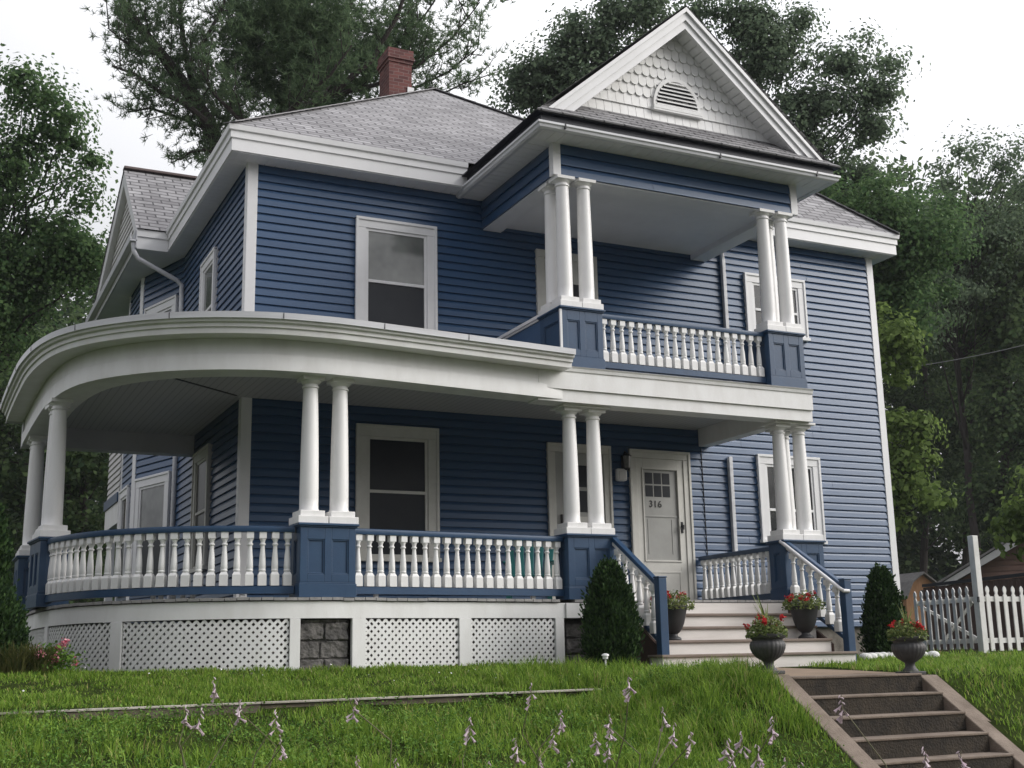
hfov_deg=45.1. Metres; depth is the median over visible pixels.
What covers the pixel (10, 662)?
ornamental grass
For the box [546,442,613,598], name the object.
side door
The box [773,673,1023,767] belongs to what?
concrete steps
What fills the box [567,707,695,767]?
hosta
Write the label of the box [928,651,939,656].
edging stone
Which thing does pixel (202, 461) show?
window
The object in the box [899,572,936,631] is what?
garden shed
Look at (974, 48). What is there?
sky
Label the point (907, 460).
maple tree
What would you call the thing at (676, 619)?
planter
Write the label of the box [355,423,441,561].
window
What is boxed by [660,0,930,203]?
oak tree
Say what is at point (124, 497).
window
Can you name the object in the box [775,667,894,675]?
path
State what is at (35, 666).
ornamental grass
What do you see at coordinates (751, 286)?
window
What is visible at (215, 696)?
hosta
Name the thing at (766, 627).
potted flowers
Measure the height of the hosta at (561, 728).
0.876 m
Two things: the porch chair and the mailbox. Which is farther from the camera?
the mailbox
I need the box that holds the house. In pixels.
[0,5,900,671]
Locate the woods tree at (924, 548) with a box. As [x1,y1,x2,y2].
[878,189,984,572]
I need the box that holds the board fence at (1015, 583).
[922,573,1023,651]
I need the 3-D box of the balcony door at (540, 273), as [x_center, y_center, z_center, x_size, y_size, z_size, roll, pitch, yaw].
[0.900,-0.875,19.704,1.110,2.550,0.070,5,-14,-25]
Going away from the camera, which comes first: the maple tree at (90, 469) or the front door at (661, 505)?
the front door at (661, 505)
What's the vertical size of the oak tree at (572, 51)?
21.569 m
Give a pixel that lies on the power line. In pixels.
(976, 355)
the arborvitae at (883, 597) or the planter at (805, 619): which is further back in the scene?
the arborvitae at (883, 597)
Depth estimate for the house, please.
18.10 m
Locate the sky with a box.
[0,0,1023,563]
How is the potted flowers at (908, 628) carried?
in the urn at (909, 652)
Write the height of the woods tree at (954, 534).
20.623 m
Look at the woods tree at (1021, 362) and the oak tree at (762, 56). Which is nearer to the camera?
the oak tree at (762, 56)
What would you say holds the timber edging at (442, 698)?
on the lawn at (1003, 729)
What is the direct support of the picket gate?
attached to the picket fence at (983, 639)
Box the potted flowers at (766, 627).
[743,592,787,639]
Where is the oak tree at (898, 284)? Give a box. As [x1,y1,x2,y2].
[817,163,987,353]
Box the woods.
[0,140,1023,601]
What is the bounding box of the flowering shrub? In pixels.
[24,638,89,673]
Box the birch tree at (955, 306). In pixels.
[896,118,1023,555]
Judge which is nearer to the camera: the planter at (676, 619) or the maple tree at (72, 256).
the planter at (676, 619)
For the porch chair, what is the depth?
17.41 m
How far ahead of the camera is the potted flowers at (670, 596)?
15.54 m
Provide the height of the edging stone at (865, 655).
0.118 m
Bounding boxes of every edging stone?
[859,653,871,658]
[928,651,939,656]
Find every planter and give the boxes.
[668,605,686,639]
[790,605,817,638]
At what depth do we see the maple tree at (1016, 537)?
27.01 m
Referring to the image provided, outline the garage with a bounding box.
[935,542,1023,586]
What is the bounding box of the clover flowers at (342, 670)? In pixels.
[22,659,669,690]
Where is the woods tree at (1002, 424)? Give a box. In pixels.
[924,191,1023,551]
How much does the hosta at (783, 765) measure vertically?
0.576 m
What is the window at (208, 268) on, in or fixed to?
in the house
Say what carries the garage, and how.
on the lawn at (1003, 729)
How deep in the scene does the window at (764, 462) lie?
20.84 m
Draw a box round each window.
[116,485,130,575]
[131,471,171,586]
[144,294,178,313]
[189,443,212,573]
[199,247,218,310]
[355,215,437,329]
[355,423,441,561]
[742,272,810,341]
[755,454,827,544]
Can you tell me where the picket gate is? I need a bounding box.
[913,586,979,649]
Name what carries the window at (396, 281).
in the house
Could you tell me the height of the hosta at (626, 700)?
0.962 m
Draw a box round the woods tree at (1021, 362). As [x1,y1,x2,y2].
[969,201,1023,514]
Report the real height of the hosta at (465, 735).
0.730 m
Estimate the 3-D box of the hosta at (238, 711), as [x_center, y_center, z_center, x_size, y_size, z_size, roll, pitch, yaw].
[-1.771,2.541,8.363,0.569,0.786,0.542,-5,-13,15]
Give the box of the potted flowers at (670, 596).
[650,590,694,609]
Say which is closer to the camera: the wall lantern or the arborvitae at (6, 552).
the arborvitae at (6, 552)
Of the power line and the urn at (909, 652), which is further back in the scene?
the power line
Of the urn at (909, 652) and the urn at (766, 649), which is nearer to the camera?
the urn at (766, 649)
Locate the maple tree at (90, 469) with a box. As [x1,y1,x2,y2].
[0,304,115,603]
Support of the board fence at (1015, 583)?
on the lawn at (1003, 729)
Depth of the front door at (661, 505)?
19.73 m
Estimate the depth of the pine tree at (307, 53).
28.60 m
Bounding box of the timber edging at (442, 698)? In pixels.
[0,688,600,719]
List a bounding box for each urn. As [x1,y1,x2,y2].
[748,633,785,673]
[890,636,925,674]
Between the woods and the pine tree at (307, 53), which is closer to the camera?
the pine tree at (307, 53)
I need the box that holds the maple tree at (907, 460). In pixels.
[876,301,964,541]
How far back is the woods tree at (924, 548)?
62.50 m
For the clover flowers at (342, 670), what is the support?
on the lawn at (1003, 729)
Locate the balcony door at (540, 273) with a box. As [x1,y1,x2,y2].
[535,249,597,314]
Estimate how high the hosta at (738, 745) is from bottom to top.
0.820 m
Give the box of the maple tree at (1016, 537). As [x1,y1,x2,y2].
[979,464,1023,561]
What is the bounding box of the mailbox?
[615,468,626,481]
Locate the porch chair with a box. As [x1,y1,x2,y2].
[503,544,553,598]
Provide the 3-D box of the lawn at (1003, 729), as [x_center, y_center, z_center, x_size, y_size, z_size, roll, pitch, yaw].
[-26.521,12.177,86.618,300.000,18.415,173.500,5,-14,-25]
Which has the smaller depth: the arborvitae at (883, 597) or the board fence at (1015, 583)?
the arborvitae at (883, 597)
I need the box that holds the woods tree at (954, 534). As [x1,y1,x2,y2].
[903,194,1022,565]
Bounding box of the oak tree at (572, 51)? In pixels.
[486,0,702,118]
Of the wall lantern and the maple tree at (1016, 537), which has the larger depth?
the maple tree at (1016, 537)
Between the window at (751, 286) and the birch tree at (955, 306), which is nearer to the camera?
the window at (751, 286)
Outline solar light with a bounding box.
[602,653,608,666]
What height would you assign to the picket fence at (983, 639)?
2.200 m
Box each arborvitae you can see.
[0,485,20,601]
[0,584,36,671]
[578,554,644,667]
[857,562,910,652]
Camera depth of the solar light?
14.42 m
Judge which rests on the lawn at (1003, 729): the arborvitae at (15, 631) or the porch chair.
the arborvitae at (15, 631)
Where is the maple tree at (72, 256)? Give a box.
[0,43,118,373]
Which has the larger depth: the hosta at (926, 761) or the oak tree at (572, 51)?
the oak tree at (572, 51)
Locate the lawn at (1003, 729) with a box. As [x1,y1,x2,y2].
[0,544,1023,767]
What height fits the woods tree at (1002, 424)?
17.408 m
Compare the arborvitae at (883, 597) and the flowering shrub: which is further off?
the arborvitae at (883, 597)
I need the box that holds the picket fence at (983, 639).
[967,535,1023,652]
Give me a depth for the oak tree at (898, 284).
37.25 m
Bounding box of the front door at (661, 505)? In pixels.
[628,449,696,599]
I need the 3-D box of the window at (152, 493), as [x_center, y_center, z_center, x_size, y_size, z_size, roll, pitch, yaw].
[-6.314,2.595,21.527,0.110,2.022,1.340,10,-17,-42]
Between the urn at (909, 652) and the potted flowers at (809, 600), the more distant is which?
the potted flowers at (809, 600)
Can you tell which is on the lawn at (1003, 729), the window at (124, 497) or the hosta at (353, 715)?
the hosta at (353, 715)
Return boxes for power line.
[922,345,1023,365]
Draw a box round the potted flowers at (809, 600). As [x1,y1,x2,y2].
[781,590,825,609]
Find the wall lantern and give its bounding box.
[621,451,630,469]
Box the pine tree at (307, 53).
[82,0,516,169]
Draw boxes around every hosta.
[168,677,234,767]
[234,699,286,767]
[346,698,398,767]
[462,717,545,767]
[522,683,565,767]
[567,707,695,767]
[590,675,640,767]
[718,716,778,767]
[759,757,803,767]
[833,695,969,767]
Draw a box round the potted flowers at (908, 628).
[886,602,928,640]
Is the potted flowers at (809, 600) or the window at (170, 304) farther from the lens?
the window at (170, 304)
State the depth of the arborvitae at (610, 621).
14.90 m
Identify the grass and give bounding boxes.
[0,641,51,675]
[12,643,71,675]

